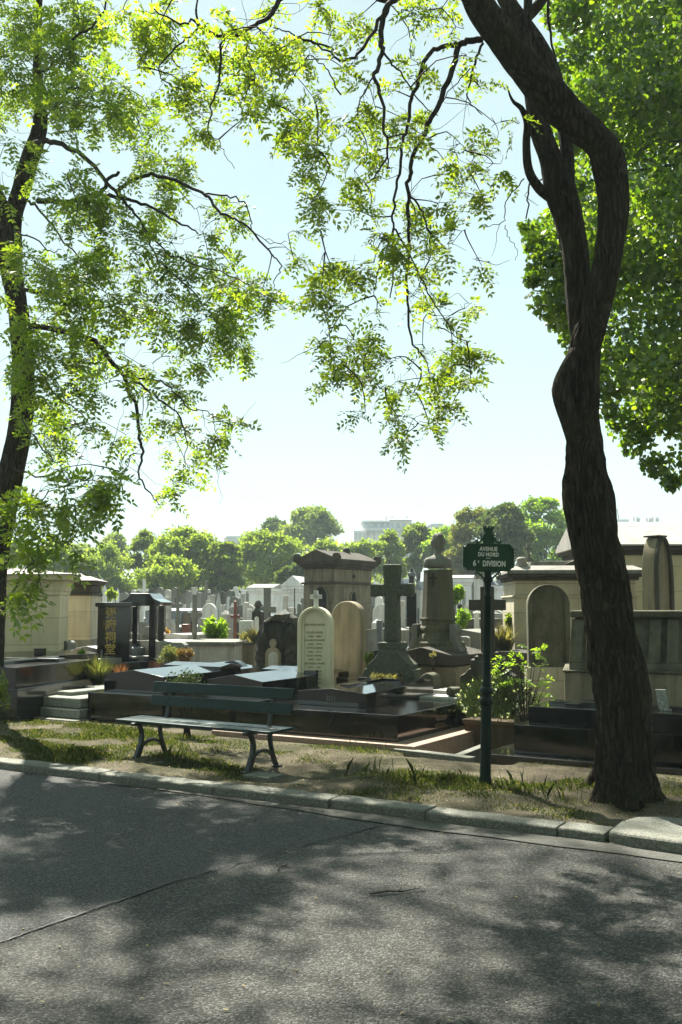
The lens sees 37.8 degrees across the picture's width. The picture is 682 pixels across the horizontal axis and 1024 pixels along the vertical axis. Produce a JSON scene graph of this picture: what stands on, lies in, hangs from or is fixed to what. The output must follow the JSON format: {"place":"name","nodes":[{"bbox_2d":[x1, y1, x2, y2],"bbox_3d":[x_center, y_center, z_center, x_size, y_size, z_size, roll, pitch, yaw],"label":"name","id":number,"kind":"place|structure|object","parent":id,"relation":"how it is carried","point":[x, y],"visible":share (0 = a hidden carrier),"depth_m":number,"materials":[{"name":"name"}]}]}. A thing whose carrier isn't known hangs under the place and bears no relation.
{"place":"outdoors","nodes":[
{"label":"outdoors","id":0,"kind":"place"},
{"bbox_2d":[166,598,175,633],"bbox_3d":[-4.324,3.075,24.995,0.225,1.849,0.448,-3,-6,31],"label":"rock monument","id":1,"kind":"object","parent":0,"point":[170,625],"visible":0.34,"depth_m":24.99,"materials":[{"name":"stone"}]},
{"bbox_2d":[0,769,681,1023],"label":"road","id":2,"kind":"structure","parent":0,"point":[436,956],"depth_m":5.05,"materials":[{"name":"grey asphalt"}]},
{"bbox_2d":[0,758,113,780],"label":"kerb","id":3,"kind":"structure","parent":2,"relation":"on","point":[58,769],"depth_m":10.10,"materials":[{"name":"stone"}]},
{"bbox_2d":[99,770,222,793],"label":"kerb","id":4,"kind":"structure","parent":2,"relation":"on","point":[174,783],"depth_m":9.36,"materials":[{"name":"stone"}]},
{"bbox_2d":[0,771,380,941],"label":"road patch","id":5,"kind":"object","parent":2,"relation":"on","point":[39,862],"visible":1,"depth_m":7.27,"materials":[{"name":"grey asphalt"}]},
{"bbox_2d":[213,782,340,807],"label":"kerb","id":6,"kind":"structure","parent":2,"relation":"on","point":[293,796],"depth_m":8.70,"materials":[{"name":"stone"}]},
{"bbox_2d":[330,795,436,819],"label":"kerb","id":7,"kind":"structure","parent":2,"relation":"on","point":[380,806],"depth_m":8.18,"materials":[{"name":"stone"}]},
{"bbox_2d":[107,782,681,861],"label":"gutter","id":8,"kind":"object","parent":2,"relation":"on","point":[523,836],"visible":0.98,"depth_m":7.57,"materials":[{"name":"concrete"}]},
{"bbox_2d":[426,807,564,835],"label":"kerb","id":9,"kind":"structure","parent":2,"relation":"on","point":[496,821],"depth_m":7.65,"materials":[{"name":"stone"}]},
{"bbox_2d":[558,822,612,841],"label":"kerb","id":10,"kind":"structure","parent":2,"relation":"on","point":[586,831],"depth_m":7.30,"materials":[{"name":"stone"}]},
{"bbox_2d":[609,817,681,853],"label":"kerb","id":11,"kind":"structure","parent":2,"relation":"on","point":[663,834],"depth_m":7.10,"materials":[{"name":"stone"}]},
{"bbox_2d":[0,709,681,827],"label":"verge","id":12,"kind":"structure","parent":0,"point":[607,812],"depth_m":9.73,"materials":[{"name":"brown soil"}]},
{"bbox_2d":[0,669,10,710],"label":"plant","id":13,"kind":"object","parent":12,"relation":"on","point":[3,693],"visible":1,"depth_m":12.83,"materials":[{"name":"green plant"}]},
{"bbox_2d":[4,567,81,651],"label":"chapel","id":14,"kind":"structure","parent":12,"relation":"on","point":[54,635],"depth_m":17.46,"materials":[{"name":"stone"}]},
{"bbox_2d":[0,656,96,720],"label":"tomb","id":15,"kind":"object","parent":12,"relation":"on","point":[33,681],"visible":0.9,"depth_m":14.65,"materials":[{"name":"black stone"}]},
{"bbox_2d":[4,649,97,664],"bbox_3d":[-5.348,2.877,17.235,1.400,0.945,2.400,-4,-7,34],"label":"tomb","id":16,"kind":"object","parent":12,"relation":"on","point":[68,653],"visible":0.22,"depth_m":17.30,"materials":[{"name":"black stone"}]},
{"bbox_2d":[38,543,95,576],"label":"tree","id":17,"kind":"object","parent":12,"relation":"on","point":[58,567],"visible":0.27,"depth_m":77.08,"materials":[{"name":"green plant"}]},
{"bbox_2d":[35,685,103,721],"bbox_3d":[-3.797,2.910,15.295,1.520,0.405,2.260,-3,-6,31],"label":"tomb","id":18,"kind":"object","parent":12,"relation":"on","point":[68,705],"visible":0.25,"depth_m":14.38,"materials":[{"name":"stone"}]},
{"bbox_2d":[83,655,117,684],"bbox_3d":[-3.934,2.588,16.208,1.022,0.597,1.024,0,-5,0],"label":"grass tuft","id":19,"kind":"object","parent":18,"relation":"on","point":[95,672],"visible":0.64,"depth_m":16.09,"materials":[{"name":"green plant"}]},
{"bbox_2d":[68,573,106,647],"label":"chapel","id":20,"kind":"structure","parent":12,"relation":"on","point":[82,620],"depth_m":20.39,"materials":[{"name":"grey stone"}]},
{"bbox_2d":[71,539,141,590],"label":"tree","id":21,"kind":"object","parent":12,"relation":"on","point":[104,558],"visible":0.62,"depth_m":79.11,"materials":[{"name":"green plant"}]},
{"bbox_2d":[75,646,144,657],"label":"tomb","id":22,"kind":"object","parent":12,"relation":"on","point":[138,650],"visible":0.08,"depth_m":19.55,"materials":[{"name":"stone"}]},
{"bbox_2d":[97,531,129,579],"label":"tree","id":23,"kind":"object","parent":12,"relation":"on","point":[120,538],"visible":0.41,"depth_m":123.94,"materials":[{"name":"green plant"}]},
{"bbox_2d":[98,655,158,672],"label":"tomb","id":24,"kind":"object","parent":12,"relation":"on","point":[142,662],"visible":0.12,"depth_m":18.71,"materials":[{"name":"grey stone"}]},
{"bbox_2d":[95,593,172,660],"bbox_3d":[-4.026,2.537,19.559,1.200,1.860,1.550,0,-5,3],"label":"ancestral tomb","id":25,"kind":"object","parent":12,"relation":"on","point":[118,631],"visible":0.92,"depth_m":18.91,"materials":[{"name":"black stone"}]},
{"bbox_2d":[124,528,155,589],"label":"tree","id":26,"kind":"object","parent":12,"relation":"on","point":[142,541],"visible":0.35,"depth_m":83.04,"materials":[{"name":"green plant"}]},
{"bbox_2d":[0,0,321,665],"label":"tree","id":27,"kind":"object","parent":12,"relation":"on","point":[24,365],"visible":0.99,"depth_m":12.49,"materials":[{"name":"green plant"}]},
{"bbox_2d":[132,552,200,595],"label":"tree","id":28,"kind":"object","parent":12,"relation":"on","point":[163,571],"visible":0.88,"depth_m":68.84,"materials":[{"name":"green plant"}]},
{"bbox_2d":[138,639,194,655],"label":"tomb","id":29,"kind":"object","parent":12,"relation":"on","point":[144,643],"visible":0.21,"depth_m":19.85,"materials":[{"name":"stone"}]},
{"bbox_2d":[156,644,177,664],"bbox_3d":[-3.019,2.786,17.431,0.410,0.969,0.350,-2,-6,20],"label":"shrub","id":30,"kind":"object","parent":12,"relation":"on","point":[170,655],"visible":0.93,"depth_m":17.41,"materials":[{"name":"green plant"}]},
{"bbox_2d":[87,661,259,725],"bbox_3d":[-2.347,2.686,14.968,1.400,0.789,2.600,-3,-6,31],"label":"tomb","id":31,"kind":"object","parent":12,"relation":"on","point":[126,694],"visible":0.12,"depth_m":14.13,"materials":[{"name":"black stone"}]},
{"bbox_2d":[160,642,188,666],"bbox_3d":[-3.173,2.990,18.899,0.595,1.034,0.340,-2,-6,16],"label":"headstone","id":32,"kind":"object","parent":12,"relation":"on","point":[178,644],"visible":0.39,"depth_m":18.86,"materials":[{"name":"grey stone"}]},
{"bbox_2d":[172,588,182,632],"bbox_3d":[-3.916,2.896,23.833,0.362,2.150,0.322,-1,-6,12],"label":"stone cross","id":33,"kind":"object","parent":12,"relation":"on","point":[177,605],"visible":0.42,"depth_m":23.86,"materials":[{"name":"white stone"}]},
{"bbox_2d":[145,608,218,625],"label":"tomb","id":34,"kind":"object","parent":12,"relation":"on","point":[173,613],"visible":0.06,"depth_m":27.06,"materials":[{"name":"stone"}]},
{"bbox_2d":[144,524,223,590],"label":"tree","id":35,"kind":"object","parent":12,"relation":"on","point":[188,543],"visible":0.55,"depth_m":76.52,"materials":[{"name":"green plant"}]},
{"bbox_2d":[165,667,205,736],"bbox_3d":[-1.926,2.365,12.396,0.511,0.858,0.454,2,-6,-17],"label":"shrub","id":36,"kind":"object","parent":12,"relation":"on","point":[188,679],"visible":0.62,"depth_m":12.41,"materials":[{"name":"plant"}]},
{"bbox_2d":[176,646,194,661],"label":"shrub","id":37,"kind":"object","parent":12,"relation":"on","point":[184,655],"visible":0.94,"depth_m":17.30,"materials":[{"name":"brown plant"}]},
{"bbox_2d":[187,594,201,638],"bbox_3d":[-3.071,2.706,20.838,0.411,1.964,0.365,-1,-6,12],"label":"stone cross","id":38,"kind":"object","parent":12,"relation":"on","point":[194,614],"visible":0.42,"depth_m":20.85,"materials":[{"name":"grey stone"}]},
{"bbox_2d":[165,632,227,639],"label":"tomb","id":39,"kind":"object","parent":12,"relation":"on","point":[184,636],"visible":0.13,"depth_m":20.87,"materials":[{"name":"stone"}]},
{"bbox_2d":[116,681,295,774],"bbox_3d":[-1.420,2.219,10.322,2.060,0.814,0.600,-3,-6,32],"label":"bench","id":40,"kind":"object","parent":12,"relation":"on","point":[271,708],"visible":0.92,"depth_m":10.37,"materials":[{"name":"green paint"}]},
{"bbox_2d":[201,603,217,623],"bbox_3d":[-3.398,3.201,25.657,0.464,1.685,0.320,0,-5,4],"label":"stele","id":41,"kind":"object","parent":12,"relation":"on","point":[209,609],"visible":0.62,"depth_m":25.62,"materials":[{"name":"white stone"}]},
{"bbox_2d":[175,639,246,662],"bbox_3d":[-2.485,3.095,19.988,1.227,1.030,1.720,-1,-5,10],"label":"walled tomb","id":42,"kind":"object","parent":12,"relation":"on","point":[213,650],"visible":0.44,"depth_m":19.22,"materials":[{"name":"stone"}]},
{"bbox_2d":[200,614,230,638],"bbox_3d":[-2.695,2.913,21.330,0.686,1.450,0.568,0,-5,0],"label":"shrub","id":43,"kind":"object","parent":12,"relation":"on","point":[212,629],"visible":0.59,"depth_m":21.23,"materials":[{"name":"green plant"}]},
{"bbox_2d":[200,539,246,590],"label":"tree","id":44,"kind":"object","parent":12,"relation":"on","point":[225,557],"visible":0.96,"depth_m":75.25,"materials":[{"name":"green plant"}]},
{"bbox_2d":[237,632,255,665],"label":"walled tomb","id":45,"kind":"object","parent":12,"relation":"on","point":[249,651],"visible":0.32,"depth_m":19.69,"materials":[{"name":"beige stone"}]},
{"bbox_2d":[167,665,347,721],"bbox_3d":[-1.050,2.620,14.400,1.530,0.714,2.770,-3,-6,31],"label":"tomb","id":46,"kind":"object","parent":12,"relation":"on","point":[277,676],"visible":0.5,"depth_m":13.64,"materials":[{"name":"black stone"}]},
{"bbox_2d":[297,591,333,686],"bbox_3d":[-0.362,2.128,14.600,0.581,1.941,0.400,-1,-6,14],"label":"headstone","id":47,"kind":"object","parent":46,"relation":"on","point":[315,649],"visible":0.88,"depth_m":14.53,"materials":[{"name":"beige stone"}]},
{"bbox_2d":[252,600,263,632],"bbox_3d":[-1.958,2.952,23.417,0.247,1.760,0.214,-1,-6,12],"label":"headstone","id":48,"kind":"object","parent":12,"relation":"on","point":[258,616],"visible":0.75,"depth_m":23.38,"materials":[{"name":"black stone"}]},
{"bbox_2d":[100,591,416,615],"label":"boundary wall","id":49,"kind":"structure","parent":12,"relation":"on","point":[182,598],"depth_m":73.15,"materials":[{"name":"grey stone"}]},
{"bbox_2d":[242,771,283,782],"bbox_3d":[-0.746,2.535,9.489,0.320,0.068,0.240,-3,-6,32],"label":"paving pad","id":50,"kind":"object","parent":12,"relation":"on","point":[265,777],"visible":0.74,"depth_m":9.43,"materials":[{"name":"concrete"}]},
{"bbox_2d":[246,584,283,613],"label":"chapel","id":51,"kind":"structure","parent":12,"relation":"on","point":[255,591],"depth_m":46.95,"materials":[{"name":"white stone"}]},
{"bbox_2d":[260,588,275,619],"bbox_3d":[-1.846,2.977,24.830,0.466,2.176,0.336,-2,-6,24],"label":"stone cross","id":52,"kind":"object","parent":12,"relation":"on","point":[267,609],"visible":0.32,"depth_m":24.83,"materials":[{"name":"grey stone"}]},
{"bbox_2d":[235,527,308,588],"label":"tree","id":53,"kind":"object","parent":12,"relation":"on","point":[261,549],"visible":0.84,"depth_m":84.23,"materials":[{"name":"green plant"}]},
{"bbox_2d":[260,515,286,534],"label":"tree","id":54,"kind":"object","parent":12,"relation":"on","point":[271,524],"visible":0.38,"depth_m":134.54,"materials":[{"name":"green plant"}]},
{"bbox_2d":[255,613,297,671],"bbox_3d":[-1.088,2.552,17.556,0.866,1.520,0.593,-2,-6,20],"label":"rock monument","id":55,"kind":"object","parent":12,"relation":"on","point":[276,638],"visible":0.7,"depth_m":17.35,"materials":[{"name":"stone"}]},
{"bbox_2d":[273,562,303,583],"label":"tree","id":56,"kind":"object","parent":12,"relation":"on","point":[285,574],"visible":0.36,"depth_m":69.18,"materials":[{"name":"green plant"}]},
{"bbox_2d":[281,576,303,613],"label":"chapel","id":57,"kind":"structure","parent":12,"relation":"on","point":[290,584],"depth_m":42.81,"materials":[{"name":"white stone"}]},
{"bbox_2d":[276,504,346,553],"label":"tree","id":58,"kind":"object","parent":12,"relation":"on","point":[320,520],"visible":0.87,"depth_m":128.50,"materials":[{"name":"green plant"}]},
{"bbox_2d":[301,536,348,555],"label":"tree","id":59,"kind":"object","parent":12,"relation":"on","point":[328,545],"visible":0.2,"depth_m":90.67,"materials":[{"name":"green plant"}]},
{"bbox_2d":[293,548,381,629],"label":"chapel","id":60,"kind":"structure","parent":12,"relation":"on","point":[334,578],"depth_m":26.34,"materials":[{"name":"stone"}]},
{"bbox_2d":[313,586,328,610],"bbox_3d":[-0.518,2.270,26.102,0.486,0.681,0.070,-3,-6,31],"label":"window","id":61,"kind":"structure","parent":60,"relation":"in","point":[324,602],"depth_m":26.07,"materials":[{"name":"black"}]},
{"bbox_2d":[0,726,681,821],"bbox_3d":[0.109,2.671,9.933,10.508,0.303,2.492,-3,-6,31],"label":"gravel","id":62,"kind":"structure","parent":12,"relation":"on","point":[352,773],"depth_m":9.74,"materials":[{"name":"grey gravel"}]},
{"bbox_2d":[0,723,681,1020],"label":"fallen leaves","id":63,"kind":"object","parent":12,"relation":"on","point":[598,1004],"visible":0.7,"depth_m":8.61,"materials":[{"name":"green plant"}]},
{"bbox_2d":[212,675,473,753],"bbox_3d":[0.372,2.673,13.063,2.850,0.936,3.020,-3,-6,31],"label":"tomb","id":64,"kind":"object","parent":12,"relation":"on","point":[378,712],"visible":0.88,"depth_m":12.14,"materials":[{"name":"black stone"}]},
{"bbox_2d":[332,601,366,681],"bbox_3d":[0.126,2.276,15.368,0.538,1.791,0.350,-2,-6,24],"label":"headstone","id":65,"kind":"object","parent":12,"relation":"on","point":[349,618],"visible":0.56,"depth_m":15.27,"materials":[{"name":"beige stone"}]},
{"bbox_2d":[340,536,388,579],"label":"tree","id":66,"kind":"object","parent":12,"relation":"on","point":[364,547],"visible":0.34,"depth_m":86.92,"materials":[{"name":"green plant"}]},
{"bbox_2d":[135,725,596,804],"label":"tall grass","id":67,"kind":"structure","parent":12,"relation":"on","point":[411,768],"depth_m":9.18,"materials":[{"name":"green plant"}]},
{"bbox_2d":[96,0,666,809],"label":"tree","id":68,"kind":"object","parent":12,"relation":"on","point":[622,774],"visible":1,"depth_m":8.41,"materials":[{"name":"green plant"}]},
{"bbox_2d":[353,516,412,583],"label":"apartment building","id":69,"kind":"structure","parent":12,"relation":"on","point":[371,529],"depth_m":232.18,"materials":[{"name":"white concrete"}]},
{"bbox_2d":[366,627,408,654],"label":"tomb","id":70,"kind":"object","parent":12,"relation":"on","point":[370,639],"visible":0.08,"depth_m":22.96,"materials":[{"name":"grey stone"}]},
{"bbox_2d":[362,564,422,677],"bbox_3d":[0.752,1.925,14.483,0.897,2.324,0.400,-2,-6,22],"label":"stone cross","id":71,"kind":"object","parent":12,"relation":"on","point":[392,656],"visible":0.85,"depth_m":14.40,"materials":[{"name":"stone"}]},
{"bbox_2d":[379,528,408,578],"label":"tree","id":72,"kind":"object","parent":12,"relation":"on","point":[388,539],"visible":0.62,"depth_m":89.45,"materials":[{"name":"green plant"}]},
{"bbox_2d":[406,569,416,645],"bbox_3d":[1.340,2.279,19.370,0.292,2.338,0.250,-2,-6,20],"label":"monument","id":73,"kind":"object","parent":12,"relation":"on","point":[411,610],"visible":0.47,"depth_m":19.36,"materials":[{"name":"black stone"}]},
{"bbox_2d":[400,521,431,583],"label":"tree","id":74,"kind":"object","parent":12,"relation":"on","point":[414,535],"visible":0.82,"depth_m":94.45,"materials":[{"name":"green plant"}]},
{"bbox_2d":[415,581,422,623],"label":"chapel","id":75,"kind":"structure","parent":12,"relation":"on","point":[419,591],"depth_m":51.78,"materials":[{"name":"stone"}]},
{"bbox_2d":[393,748,475,762],"bbox_3d":[1.005,2.780,10.812,1.018,0.330,0.130,-5,-7,41],"label":"grave edging","id":76,"kind":"object","parent":12,"relation":"on","point":[433,755],"visible":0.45,"depth_m":10.75,"materials":[{"name":"stone"}]},
{"bbox_2d":[418,524,452,569],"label":"tree","id":77,"kind":"object","parent":12,"relation":"on","point":[426,544],"visible":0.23,"depth_m":91.53,"materials":[{"name":"green plant"}]},
{"bbox_2d":[407,533,480,687],"bbox_3d":[1.525,1.745,15.429,1.098,2.860,1.520,-3,-6,27],"label":"bust monument","id":78,"kind":"object","parent":12,"relation":"on","point":[438,631],"visible":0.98,"depth_m":15.17,"materials":[{"name":"beige stone"}]},
{"bbox_2d":[453,583,464,611],"bbox_3d":[3.139,3.042,26.837,0.458,2.226,0.462,0,-5,0],"label":"shrub","id":79,"kind":"object","parent":12,"relation":"on","point":[458,591],"visible":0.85,"depth_m":26.82,"materials":[{"name":"green plant"}]},
{"bbox_2d":[455,607,471,628],"bbox_3d":[2.550,2.795,20.848,0.393,1.593,0.302,-2,-6,16],"label":"shrub","id":80,"kind":"object","parent":12,"relation":"on","point":[461,621],"visible":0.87,"depth_m":20.88,"materials":[{"name":"green plant"}]},
{"bbox_2d":[452,575,475,611],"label":"chapel","id":81,"kind":"structure","parent":12,"relation":"on","point":[466,581],"depth_m":39.84,"materials":[{"name":"stone"}]},
{"bbox_2d":[443,504,488,579],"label":"tree","id":82,"kind":"object","parent":12,"relation":"on","point":[461,533],"visible":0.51,"depth_m":79.52,"materials":[{"name":"green plant"}]},
{"bbox_2d":[456,745,479,762],"bbox_3d":[1.448,2.807,11.072,0.100,0.325,0.928,-3,-6,26],"label":"grave edging","id":83,"kind":"object","parent":12,"relation":"on","point":[474,751],"visible":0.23,"depth_m":11.08,"materials":[{"name":"stone"}]},
{"bbox_2d":[419,687,518,713],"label":"grave slab","id":84,"kind":"structure","parent":12,"relation":"on","point":[439,694],"depth_m":13.45,"materials":[{"name":"stone"}]},
{"bbox_2d":[472,578,483,610],"bbox_3d":[4.971,3.701,35.910,0.527,2.620,0.320,-1,-5,8],"label":"headstone","id":85,"kind":"object","parent":12,"relation":"on","point":[477,583],"visible":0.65,"depth_m":35.89,"materials":[{"name":"white stone"}]},
{"bbox_2d":[460,628,497,649],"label":"tomb","id":86,"kind":"object","parent":12,"relation":"on","point":[474,635],"visible":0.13,"depth_m":19.72,"materials":[{"name":"grey stone"}]},
{"bbox_2d":[462,526,513,784],"bbox_3d":[1.366,1.322,9.318,0.482,2.392,0.128,2,-5,0],"label":"street sign","id":87,"kind":"object","parent":12,"relation":"on","point":[487,556],"visible":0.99,"depth_m":9.35,"materials":[{"name":"metal"}]},
{"bbox_2d":[460,586,516,717],"bbox_3d":[1.962,1.985,13.272,0.720,1.976,0.440,-1,-6,12],"label":"stone cross","id":88,"kind":"object","parent":12,"relation":"on","point":[475,670],"visible":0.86,"depth_m":13.10,"materials":[{"name":"grey stone"}]},
{"bbox_2d":[462,715,522,749],"bbox_3d":[2.100,2.836,12.576,0.900,0.460,0.780,-3,-6,31],"label":"planter box","id":89,"kind":"object","parent":12,"relation":"on","point":[502,733],"visible":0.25,"depth_m":12.28,"materials":[{"name":"stone"}]},
{"bbox_2d":[452,673,538,720],"bbox_3d":[1.976,2.353,12.604,1.153,0.725,0.994,-3,-6,31],"label":"shrub","id":90,"kind":"object","parent":89,"relation":"in","point":[468,703],"visible":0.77,"depth_m":12.53,"materials":[{"name":"green foliage"},{"name":"twig bark"}]},
{"bbox_2d":[491,643,555,721],"bbox_3d":[2.227,2.185,12.246,0.870,1.159,0.724,0,-5,0],"label":"sapling","id":91,"kind":"object","parent":89,"relation":"in","point":[525,718],"visible":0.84,"depth_m":12.22,"materials":[{"name":"green plant"}]},
{"bbox_2d":[470,501,537,574],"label":"tree","id":92,"kind":"object","parent":12,"relation":"on","point":[508,522],"visible":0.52,"depth_m":73.14,"materials":[{"name":"green plant"}]},
{"bbox_2d":[495,649,526,703],"bbox_3d":[2.917,2.791,16.539,0.960,0.985,1.240,-3,-6,31],"label":"tomb","id":93,"kind":"object","parent":12,"relation":"on","point":[523,652],"visible":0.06,"depth_m":16.05,"materials":[{"name":"stone"}]},
{"bbox_2d":[495,620,517,650],"bbox_3d":[2.714,2.120,16.636,0.943,0.710,0.932,3,-6,-26],"label":"shrub","id":94,"kind":"object","parent":93,"relation":"on","point":[504,641],"visible":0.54,"depth_m":16.55,"materials":[{"name":"plant"}]},
{"bbox_2d":[518,495,566,560],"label":"tree","id":95,"kind":"object","parent":12,"relation":"on","point":[547,537],"visible":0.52,"depth_m":83.39,"materials":[{"name":"green plant"}]},
{"bbox_2d":[524,584,569,709],"bbox_3d":[3.167,2.128,15.191,0.700,2.052,0.450,-1,-5,6],"label":"headstone","id":96,"kind":"object","parent":12,"relation":"on","point":[548,614],"visible":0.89,"depth_m":15.10,"materials":[{"name":"stone"}]},
{"bbox_2d":[496,543,641,648],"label":"chapel","id":97,"kind":"structure","parent":12,"relation":"on","point":[523,578],"depth_m":17.11,"materials":[{"name":"grey stone"}]},
{"bbox_2d":[491,699,681,775],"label":"tomb","id":98,"kind":"object","parent":12,"relation":"on","point":[556,732],"visible":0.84,"depth_m":10.36,"materials":[{"name":"black stone"}]},
{"bbox_2d":[655,689,671,710],"bbox_3d":[3.317,1.935,10.240,0.154,0.210,0.099,-2,-6,20],"label":"memorial plaque","id":99,"kind":"object","parent":98,"relation":"on","point":[662,700],"visible":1,"depth_m":10.23,"materials":[{"name":"grey stone"}]},
{"bbox_2d":[516,0,681,494],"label":"tree","id":100,"kind":"object","parent":12,"relation":"on","point":[637,110],"visible":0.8,"depth_m":13.09,"materials":[{"name":"green plant"}]},
{"bbox_2d":[555,526,681,609],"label":"chapel","id":101,"kind":"structure","parent":12,"relation":"on","point":[632,539],"depth_m":18.58,"materials":[{"name":"stone"}]},
{"bbox_2d":[562,610,681,705],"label":"sarcophagus","id":102,"kind":"object","parent":12,"relation":"on","point":[659,634],"visible":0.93,"depth_m":12.00,"materials":[{"name":"beige stone"}]},
{"bbox_2d":[617,509,681,525],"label":"apartment building","id":103,"kind":"structure","parent":12,"relation":"on","point":[649,521],"depth_m":128.02,"materials":[{"name":"white concrete"}]},
{"bbox_2d":[642,535,674,609],"bbox_3d":[4.937,1.722,15.485,0.460,2.715,0.300,4,-7,-38],"label":"urn","id":104,"kind":"object","parent":12,"relation":"on","point":[657,580],"visible":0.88,"depth_m":15.46,"materials":[{"name":"beige stone"}]},
{"bbox_2d":[0,0,681,589],"label":"sky","id":105,"kind":"structure","parent":0,"point":[513,447],"materials":[{"name":"blue"}]},
{"bbox_2d":[421,672,440,688],"bbox_3d":[1.234,2.635,14.274,0.340,0.669,0.300,-3,-6,27],"label":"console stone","id":106,"kind":"object","parent":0,"point":[435,677],"visible":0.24,"depth_m":14.16,"materials":[{"name":"grey stone"}]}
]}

